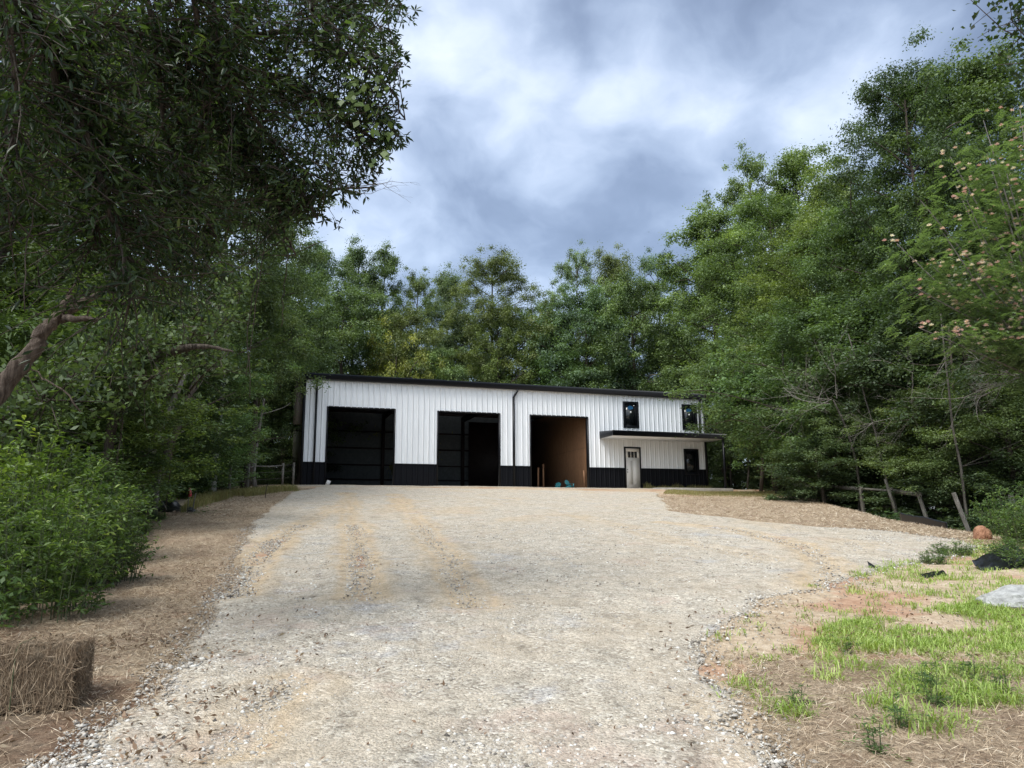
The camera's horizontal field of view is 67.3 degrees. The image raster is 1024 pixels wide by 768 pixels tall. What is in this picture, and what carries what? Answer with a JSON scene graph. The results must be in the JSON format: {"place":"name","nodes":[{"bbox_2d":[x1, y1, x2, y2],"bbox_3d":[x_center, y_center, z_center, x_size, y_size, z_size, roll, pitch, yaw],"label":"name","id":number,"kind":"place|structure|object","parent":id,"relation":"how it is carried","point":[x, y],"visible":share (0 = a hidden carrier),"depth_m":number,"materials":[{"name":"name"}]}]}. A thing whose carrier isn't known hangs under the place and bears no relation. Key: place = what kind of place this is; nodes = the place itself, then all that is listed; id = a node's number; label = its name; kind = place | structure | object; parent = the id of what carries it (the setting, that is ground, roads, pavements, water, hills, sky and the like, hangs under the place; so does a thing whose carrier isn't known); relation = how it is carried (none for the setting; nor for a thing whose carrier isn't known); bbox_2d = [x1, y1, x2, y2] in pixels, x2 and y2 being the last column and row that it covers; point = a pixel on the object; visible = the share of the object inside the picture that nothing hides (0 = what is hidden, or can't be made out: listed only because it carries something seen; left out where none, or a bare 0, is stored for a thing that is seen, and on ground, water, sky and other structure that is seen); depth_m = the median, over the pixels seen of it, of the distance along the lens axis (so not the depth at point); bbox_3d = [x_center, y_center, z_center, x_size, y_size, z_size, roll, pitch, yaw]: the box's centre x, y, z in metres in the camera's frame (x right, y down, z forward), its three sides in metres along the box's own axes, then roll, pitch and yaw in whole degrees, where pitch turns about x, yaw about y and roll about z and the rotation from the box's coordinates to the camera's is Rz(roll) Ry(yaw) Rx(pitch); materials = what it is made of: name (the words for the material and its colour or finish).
{"place":"outdoors","nodes":[
{"label":"outdoors","id":0,"kind":"place"},
{"bbox_2d":[0,484,1023,767],"bbox_3d":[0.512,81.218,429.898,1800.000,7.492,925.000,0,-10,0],"label":"ground","id":1,"kind":"structure","parent":0,"point":[832,596],"depth_m":7.36,"materials":[{"name":"brown soil"}]},
{"bbox_2d":[0,631,99,716],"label":"straw bale","id":2,"kind":"object","parent":1,"relation":"on","point":[46,673],"visible":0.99,"depth_m":4.88,"materials":[{"name":"beige plant"}]},
{"bbox_2d":[0,415,106,592],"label":"leafy shrub","id":3,"kind":"object","parent":1,"relation":"on","point":[12,464],"visible":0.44,"depth_m":9.24,"materials":[{"name":"green plant"}]},
{"bbox_2d":[0,284,116,411],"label":"leaning tree","id":4,"kind":"object","parent":1,"relation":"on","point":[13,374],"visible":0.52,"depth_m":7.67,"materials":[{"name":"brown plant"}]},
{"bbox_2d":[0,428,124,558],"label":"leafy shrub","id":5,"kind":"object","parent":1,"relation":"on","point":[60,467],"visible":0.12,"depth_m":11.23,"materials":[{"name":"green plant"}]},
{"bbox_2d":[0,474,132,627],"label":"leafy shrub","id":6,"kind":"object","parent":1,"relation":"on","point":[59,586],"visible":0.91,"depth_m":7.67,"materials":[{"name":"green plant"}]},
{"bbox_2d":[2,435,145,497],"bbox_3d":[-8.416,1.935,14.230,2.455,2.074,2.663,-4,-11,18],"label":"leafy shrub","id":7,"kind":"object","parent":1,"relation":"on","point":[75,467],"visible":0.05,"depth_m":14.36,"materials":[{"name":"green plant"}]},
{"bbox_2d":[0,293,156,500],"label":"sapling","id":8,"kind":"object","parent":1,"relation":"on","point":[35,406],"visible":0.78,"depth_m":11.51,"materials":[{"name":"green plant"}]},
{"bbox_2d":[0,447,156,597],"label":"leafy shrub","id":9,"kind":"object","parent":1,"relation":"on","point":[89,491],"visible":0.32,"depth_m":9.32,"materials":[{"name":"green plant"}]},
{"bbox_2d":[37,493,167,589],"bbox_3d":[-5.327,1.997,9.852,1.582,1.181,1.521,-2,-11,9],"label":"leafy shrub","id":10,"kind":"object","parent":1,"relation":"on","point":[127,554],"visible":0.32,"depth_m":9.86,"materials":[{"name":"green plant"}]},
{"bbox_2d":[0,474,206,639],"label":"undergrowth","id":11,"kind":"object","parent":1,"relation":"on","point":[15,580],"visible":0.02,"depth_m":7.38,"materials":[{"name":"green plant"}]},
{"bbox_2d":[35,455,171,551],"bbox_3d":[-6.568,1.928,11.755,2.134,1.656,2.343,-4,-11,20],"label":"leafy shrub","id":12,"kind":"object","parent":1,"relation":"on","point":[112,475],"visible":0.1,"depth_m":12.04,"materials":[{"name":"green plant"}]},
{"bbox_2d":[0,0,220,444],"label":"tree","id":13,"kind":"object","parent":1,"relation":"on","point":[5,279],"visible":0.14,"depth_m":21.64,"materials":[{"name":"green plant"}]},
{"bbox_2d":[0,267,225,481],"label":"sapling","id":14,"kind":"object","parent":1,"relation":"on","point":[116,359],"visible":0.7,"depth_m":15.84,"materials":[{"name":"green plant"}]},
{"bbox_2d":[0,284,247,513],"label":"tree","id":15,"kind":"object","parent":1,"relation":"on","point":[22,329],"visible":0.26,"depth_m":16.70,"materials":[{"name":"green plant"}]},
{"bbox_2d":[0,265,266,514],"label":"tree","id":16,"kind":"object","parent":1,"relation":"on","point":[135,435],"visible":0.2,"depth_m":18.82,"materials":[{"name":"green plant"}]},
{"bbox_2d":[0,0,270,446],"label":"tree","id":17,"kind":"object","parent":1,"relation":"on","point":[69,199],"visible":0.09,"depth_m":25.76,"materials":[{"name":"green plant"}]},
{"bbox_2d":[0,487,311,767],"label":"straw mulch","id":18,"kind":"object","parent":1,"relation":"on","point":[138,601],"visible":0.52,"depth_m":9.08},
{"bbox_2d":[179,483,300,513],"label":"dry grass","id":19,"kind":"structure","parent":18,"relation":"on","point":[202,499],"depth_m":28.31,"materials":[{"name":"brown plant"}]},
{"bbox_2d":[42,282,274,498],"bbox_3d":[-12.826,0.436,26.794,9.272,8.310,10.860,0,-10,-1],"label":"tree","id":20,"kind":"object","parent":1,"relation":"on","point":[214,447],"visible":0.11,"depth_m":26.42,"materials":[{"name":"green plant"}]},
{"bbox_2d":[100,344,233,471],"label":"leaning tree","id":21,"kind":"object","parent":1,"relation":"on","point":[173,353],"visible":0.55,"depth_m":16.86,"materials":[{"name":"brown plant"}]},
{"bbox_2d":[26,41,317,454],"bbox_3d":[-13.874,-4.879,31.318,12.040,18.763,12.222,8,-14,-39],"label":"tree","id":22,"kind":"object","parent":1,"relation":"on","point":[278,277],"visible":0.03,"depth_m":31.76,"materials":[{"name":"green plant"}]},
{"bbox_2d":[107,338,303,490],"bbox_3d":[-12.748,0.910,30.957,8.052,7.104,9.354,4,-12,-24],"label":"tree","id":23,"kind":"object","parent":1,"relation":"on","point":[240,381],"visible":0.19,"depth_m":30.71,"materials":[{"name":"green plant"}]},
{"bbox_2d":[141,258,272,513],"bbox_3d":[-7.687,0.179,18.410,4.043,6.056,4.196,0,-10,0],"label":"sapling","id":24,"kind":"object","parent":1,"relation":"on","point":[208,332],"visible":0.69,"depth_m":18.31,"materials":[{"name":"green plant"}]},
{"bbox_2d":[0,0,422,401],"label":"oak tree","id":25,"kind":"object","parent":1,"relation":"on","point":[220,43],"visible":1,"depth_m":7.57,"materials":[{"name":"green plant"}]},
{"bbox_2d":[129,124,341,446],"bbox_3d":[-14.797,-5.014,39.665,12.040,20.542,12.222,-2,-11,8],"label":"tree","id":26,"kind":"object","parent":1,"relation":"on","point":[265,306],"visible":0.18,"depth_m":39.49,"materials":[{"name":"green plant"}]},
{"bbox_2d":[134,256,348,479],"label":"tree","id":27,"kind":"object","parent":1,"relation":"on","point":[287,415],"visible":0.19,"depth_m":41.48,"materials":[{"name":"green plant"}]},
{"bbox_2d":[212,202,350,484],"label":"tree","id":28,"kind":"object","parent":1,"relation":"on","point":[331,320],"visible":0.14,"depth_m":47.27,"materials":[{"name":"green plant"}]},
{"bbox_2d":[233,270,385,484],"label":"tree","id":29,"kind":"object","parent":1,"relation":"on","point":[349,335],"visible":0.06,"depth_m":54.95,"materials":[{"name":"green plant"}]},
{"bbox_2d":[277,234,370,440],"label":"tree","id":30,"kind":"object","parent":1,"relation":"on","point":[320,267],"visible":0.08,"depth_m":63.87,"materials":[{"name":"green plant"}]},
{"bbox_2d":[310,234,411,375],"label":"tree","id":31,"kind":"object","parent":1,"relation":"on","point":[354,260],"visible":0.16,"depth_m":66.21,"materials":[{"name":"green plant"}]},
{"bbox_2d":[267,268,458,467],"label":"tree","id":32,"kind":"object","parent":1,"relation":"on","point":[345,306],"visible":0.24,"depth_m":58.36,"materials":[{"name":"green plant"}]},
{"bbox_2d":[347,239,436,374],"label":"tree","id":33,"kind":"object","parent":1,"relation":"on","point":[391,263],"visible":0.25,"depth_m":68.23,"materials":[{"name":"green plant"}]},
{"bbox_2d":[348,293,462,380],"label":"tree","id":34,"kind":"object","parent":1,"relation":"on","point":[398,324],"visible":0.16,"depth_m":60.64,"materials":[{"name":"green plant"}]},
{"bbox_2d":[361,310,452,474],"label":"tree","id":35,"kind":"object","parent":1,"relation":"on","point":[404,365],"visible":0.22,"depth_m":57.07,"materials":[{"name":"green plant"}]},
{"bbox_2d":[360,265,470,373],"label":"tree","id":36,"kind":"object","parent":1,"relation":"on","point":[418,287],"visible":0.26,"depth_m":69.88,"materials":[{"name":"green plant"}]},
{"bbox_2d":[401,342,471,380],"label":"tree","id":37,"kind":"object","parent":1,"relation":"on","point":[456,367],"visible":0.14,"depth_m":60.77,"materials":[{"name":"green plant"}]},
{"bbox_2d":[406,261,480,380],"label":"tree","id":38,"kind":"object","parent":1,"relation":"on","point":[443,285],"visible":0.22,"depth_m":74.02,"materials":[{"name":"green plant"}]},
{"bbox_2d":[404,298,505,381],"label":"tree","id":39,"kind":"object","parent":1,"relation":"on","point":[460,324],"visible":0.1,"depth_m":67.95,"materials":[{"name":"green plant"}]},
{"bbox_2d":[437,291,543,384],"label":"tree","id":40,"kind":"object","parent":1,"relation":"on","point":[486,331],"visible":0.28,"depth_m":64.50,"materials":[{"name":"green plant"}]},
{"bbox_2d":[427,244,569,383],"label":"tree","id":41,"kind":"object","parent":1,"relation":"on","point":[507,274],"visible":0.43,"depth_m":66.46,"materials":[{"name":"green plant"}]},
{"bbox_2d":[289,372,732,491],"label":"steel building","id":42,"kind":"structure","parent":1,"relation":"on","point":[510,435],"depth_m":46.04,"materials":[{"name":"white metal"}]},
{"bbox_2d":[626,448,640,487],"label":"entry door","id":43,"kind":"structure","parent":42,"relation":"in","point":[632,454],"depth_m":46.15,"materials":[{"name":"paint"}]},
{"bbox_2d":[0,49,1023,508],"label":"woodland","id":44,"kind":"object","parent":1,"relation":"on","point":[298,365],"depth_m":29.92,"materials":[{"name":"green plant"}]},
{"bbox_2d":[478,304,595,386],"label":"tree","id":45,"kind":"object","parent":1,"relation":"on","point":[527,356],"visible":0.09,"depth_m":66.11,"materials":[{"name":"green plant"}]},
{"bbox_2d":[518,344,597,387],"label":"tree","id":46,"kind":"object","parent":1,"relation":"on","point":[545,375],"visible":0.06,"depth_m":63.60,"materials":[{"name":"green plant"}]},
{"bbox_2d":[472,270,657,389],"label":"tree","id":47,"kind":"object","parent":1,"relation":"on","point":[589,306],"visible":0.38,"depth_m":63.43,"materials":[{"name":"green plant"}]},
{"bbox_2d":[529,239,656,386],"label":"tree","id":48,"kind":"object","parent":1,"relation":"on","point":[567,268],"visible":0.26,"depth_m":72.76,"materials":[{"name":"green plant"}]},
{"bbox_2d":[570,241,669,388],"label":"tree","id":49,"kind":"object","parent":1,"relation":"on","point":[610,263],"visible":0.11,"depth_m":72.61,"materials":[{"name":"green plant"}]},
{"bbox_2d":[569,256,710,392],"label":"tree","id":50,"kind":"object","parent":1,"relation":"on","point":[641,288],"visible":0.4,"depth_m":61.99,"materials":[{"name":"green plant"}]},
{"bbox_2d":[573,242,708,391],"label":"tree","id":51,"kind":"object","parent":1,"relation":"on","point":[661,256],"visible":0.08,"depth_m":70.17,"materials":[{"name":"green plant"}]},
{"bbox_2d":[619,323,743,473],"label":"tree","id":52,"kind":"object","parent":1,"relation":"on","point":[648,369],"visible":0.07,"depth_m":61.96,"materials":[{"name":"green plant"}]},
{"bbox_2d":[638,249,764,489],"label":"tree","id":53,"kind":"object","parent":1,"relation":"on","point":[690,339],"visible":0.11,"depth_m":59.78,"materials":[{"name":"green plant"}]},
{"bbox_2d":[631,197,774,487],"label":"tree","id":54,"kind":"object","parent":1,"relation":"on","point":[694,227],"visible":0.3,"depth_m":58.04,"materials":[{"name":"green plant"}]},
{"bbox_2d":[688,344,778,492],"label":"broadleaf tree","id":55,"kind":"object","parent":1,"relation":"on","point":[747,395],"visible":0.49,"depth_m":39.63,"materials":[{"name":"green plant"}]},
{"bbox_2d":[662,172,818,490],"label":"tree","id":56,"kind":"object","parent":1,"relation":"on","point":[753,209],"visible":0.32,"depth_m":51.81,"materials":[{"name":"green plant"}]},
{"bbox_2d":[667,138,820,366],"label":"tree","id":57,"kind":"object","parent":1,"relation":"on","point":[753,169],"visible":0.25,"depth_m":57.60,"materials":[{"name":"green plant"}]},
{"bbox_2d":[689,243,820,491],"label":"tree","id":58,"kind":"object","parent":1,"relation":"on","point":[734,323],"visible":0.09,"depth_m":50.08,"materials":[{"name":"green plant"}]},
{"bbox_2d":[707,421,805,489],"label":"tree","id":59,"kind":"object","parent":1,"relation":"on","point":[728,455],"visible":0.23,"depth_m":50.19,"materials":[{"name":"green plant"}]},
{"bbox_2d":[708,365,827,469],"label":"broadleaf tree","id":60,"kind":"object","parent":1,"relation":"on","point":[753,456],"visible":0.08,"depth_m":39.37,"materials":[{"name":"green plant"}]},
{"bbox_2d":[704,298,843,444],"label":"tree","id":61,"kind":"object","parent":1,"relation":"on","point":[776,358],"visible":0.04,"depth_m":42.99,"materials":[{"name":"green plant"}]},
{"bbox_2d":[713,138,846,364],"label":"tree","id":62,"kind":"object","parent":1,"relation":"on","point":[791,164],"visible":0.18,"depth_m":57.11,"materials":[{"name":"green plant"}]},
{"bbox_2d":[719,212,873,499],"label":"tree","id":63,"kind":"object","parent":1,"relation":"on","point":[789,291],"visible":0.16,"depth_m":42.85,"materials":[{"name":"green plant"}]},
{"bbox_2d":[659,288,942,499],"bbox_3d":[14.389,1.072,35.420,14.333,10.415,12.884,5,-12,-27],"label":"tree","id":64,"kind":"object","parent":1,"relation":"on","point":[796,341],"visible":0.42,"depth_m":34.64,"materials":[{"name":"green plant"}]},
{"bbox_2d":[750,324,860,510],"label":"dead tree","id":65,"kind":"object","parent":1,"relation":"on","point":[850,441],"visible":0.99,"depth_m":29.34,"materials":[{"name":"wood"}]},
{"bbox_2d":[733,346,881,492],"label":"broadleaf tree","id":66,"kind":"object","parent":1,"relation":"on","point":[772,445],"visible":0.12,"depth_m":36.80,"materials":[{"name":"green plant"}]},
{"bbox_2d":[732,149,905,337],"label":"tree","id":67,"kind":"object","parent":1,"relation":"on","point":[815,195],"visible":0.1,"depth_m":47.72,"materials":[{"name":"green plant"}]},
{"bbox_2d":[751,439,923,509],"bbox_3d":[12.886,3.605,31.021,6.432,3.097,7.548,-8,-13,34],"label":"shrub","id":68,"kind":"object","parent":1,"relation":"on","point":[821,484],"visible":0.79,"depth_m":30.40,"materials":[{"name":"green plant"}]},
{"bbox_2d":[656,493,1023,545],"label":"straw mulch","id":69,"kind":"object","parent":1,"relation":"on","point":[778,514],"visible":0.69,"depth_m":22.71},
{"bbox_2d":[779,387,922,509],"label":"tree","id":70,"kind":"object","parent":1,"relation":"on","point":[814,455],"visible":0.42,"depth_m":30.78,"materials":[{"name":"green plant"}]},
{"bbox_2d":[701,590,1023,767],"bbox_3d":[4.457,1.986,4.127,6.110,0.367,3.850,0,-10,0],"label":"straw mulch","id":71,"kind":"object","parent":1,"relation":"on","point":[853,745],"visible":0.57,"depth_m":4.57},
{"bbox_2d":[706,531,1023,740],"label":"grass","id":72,"kind":"structure","parent":1,"relation":"on","point":[890,642],"depth_m":6.42,"materials":[{"name":"green plant"}]},
{"bbox_2d":[748,186,992,510],"bbox_3d":[18.539,-2.029,38.890,12.901,17.522,12.709,-6,-12,26],"label":"tree","id":73,"kind":"object","parent":1,"relation":"on","point":[807,267],"visible":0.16,"depth_m":39.64,"materials":[{"name":"green plant"}]},
{"bbox_2d":[736,260,1022,515],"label":"tree","id":74,"kind":"object","parent":1,"relation":"on","point":[883,309],"visible":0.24,"depth_m":31.29,"materials":[{"name":"green plant"}]},
{"bbox_2d":[788,464,1003,522],"bbox_3d":[14.765,4.371,30.177,7.075,3.004,8.303,6,-12,-30],"label":"shrub","id":75,"kind":"object","parent":1,"relation":"on","point":[864,473],"visible":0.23,"depth_m":30.07,"materials":[{"name":"green plant"}]},
{"bbox_2d":[835,329,971,520],"bbox_3d":[13.828,1.611,26.993,5.341,7.487,3.133,-10,-14,43],"label":"dead tree","id":76,"kind":"object","parent":1,"relation":"on","point":[899,416],"visible":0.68,"depth_m":27.37,"materials":[{"name":"brown wood"}]},
{"bbox_2d":[794,484,1015,531],"bbox_3d":[13.311,4.652,27.593,1.186,3.032,16.146,-1,-11,2],"label":"rail fence","id":77,"kind":"object","parent":1,"relation":"on","point":[860,489],"visible":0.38,"depth_m":26.05,"materials":[{"name":"grey wood"}]},
{"bbox_2d":[793,237,1023,514],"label":"tree","id":78,"kind":"object","parent":1,"relation":"on","point":[871,372],"visible":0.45,"depth_m":28.19,"materials":[{"name":"green plant"}]},
{"bbox_2d":[798,24,1023,488],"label":"tree","id":79,"kind":"object","parent":1,"relation":"on","point":[987,89],"visible":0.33,"depth_m":35.78,"materials":[{"name":"green plant"}]},
{"bbox_2d":[805,24,1023,516],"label":"tree","id":80,"kind":"object","parent":1,"relation":"on","point":[873,98],"visible":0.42,"depth_m":35.62,"materials":[{"name":"green plant"}]},
{"bbox_2d":[833,51,1023,520],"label":"tree","id":81,"kind":"object","parent":1,"relation":"on","point":[915,126],"visible":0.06,"depth_m":37.11,"materials":[{"name":"green plant"}]},
{"bbox_2d":[840,377,1023,519],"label":"tree","id":82,"kind":"object","parent":1,"relation":"on","point":[894,462],"visible":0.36,"depth_m":27.33,"materials":[{"name":"green plant"}]},
{"bbox_2d":[852,455,1021,532],"bbox_3d":[15.077,4.146,27.036,8.303,3.116,7.075,-2,-11,10],"label":"shrub","id":83,"kind":"object","parent":1,"relation":"on","point":[922,485],"visible":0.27,"depth_m":25.89,"materials":[{"name":"green plant"}]},
{"bbox_2d":[865,361,1023,504],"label":"tree","id":84,"kind":"object","parent":1,"relation":"on","point":[1016,405],"visible":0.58,"depth_m":24.83,"materials":[{"name":"green plant"}]},
{"bbox_2d":[866,160,1023,430],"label":"tree","id":85,"kind":"object","parent":1,"relation":"on","point":[941,245],"visible":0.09,"depth_m":30.54,"materials":[{"name":"green plant"}]},
{"bbox_2d":[874,105,1023,391],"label":"silk tree","id":86,"kind":"object","parent":1,"relation":"on","point":[1003,307],"visible":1,"depth_m":17.54,"materials":[{"name":"green plant"}]},
{"bbox_2d":[894,446,1023,530],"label":"shrub","id":87,"kind":"object","parent":1,"relation":"on","point":[979,474],"visible":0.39,"depth_m":24.24,"materials":[{"name":"green plant"}]},
{"bbox_2d":[905,330,1020,453],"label":"dead tree","id":88,"kind":"object","parent":1,"relation":"on","point":[983,390],"visible":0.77,"depth_m":19.69,"materials":[{"name":"brown wood"}]},
{"bbox_2d":[940,318,1019,530],"bbox_3d":[14.820,1.289,23.959,1.800,7.505,1.266,2,-11,-11],"label":"bare trunk","id":89,"kind":"object","parent":1,"relation":"on","point":[960,463],"visible":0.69,"depth_m":24.26,"materials":[{"name":"wood"}]},
{"bbox_2d":[952,0,1023,102],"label":"tree","id":90,"kind":"object","parent":1,"relation":"on","point":[1017,13],"visible":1,"depth_m":14.31,"materials":[{"name":"green plant"}]},
{"bbox_2d":[966,480,1023,536],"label":"weed bush","id":91,"kind":"object","parent":1,"relation":"on","point":[986,522],"visible":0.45,"depth_m":16.33,"materials":[{"name":"green plant"}]},
{"bbox_2d":[972,544,1023,570],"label":"plastic sheet","id":92,"kind":"object","parent":1,"relation":"on","point":[990,560],"visible":0.65,"depth_m":11.35,"materials":[{"name":"black plastic"}]},
{"bbox_2d":[972,534,1023,568],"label":"weed bush","id":93,"kind":"object","parent":1,"relation":"on","point":[1009,554],"visible":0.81,"depth_m":11.39,"materials":[{"name":"green plant"}]},
{"bbox_2d":[974,584,1023,609],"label":"boulder","id":94,"kind":"object","parent":1,"relation":"on","point":[1013,595],"visible":0.48,"depth_m":8.29,"materials":[{"name":"grey stone"}]},
{"bbox_2d":[980,494,1023,545],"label":"weed bush","id":95,"kind":"object","parent":1,"relation":"on","point":[1018,530],"visible":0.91,"depth_m":14.32,"materials":[{"name":"green plant"}]},
{"bbox_2d":[0,0,1023,507],"label":"sky","id":96,"kind":"structure","parent":0,"point":[538,128],"materials":[{"name":"blue"}]},
{"bbox_2d":[18,485,1017,767],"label":"gravel driveway","id":97,"kind":"structure","parent":0,"point":[593,685],"depth_m":7.14,"materials":[{"name":"grey gravel"}]},
{"bbox_2d":[0,508,1023,767],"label":"leaf litter","id":98,"kind":"object","parent":97,"relation":"on","point":[124,714],"visible":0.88,"depth_m":5.39,"materials":[{"name":"brown plant"}]},
{"bbox_2d":[643,482,790,496],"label":"dry grass","id":99,"kind":"structure","parent":0,"point":[725,494],"depth_m":39.01,"materials":[{"name":"beige plant"}]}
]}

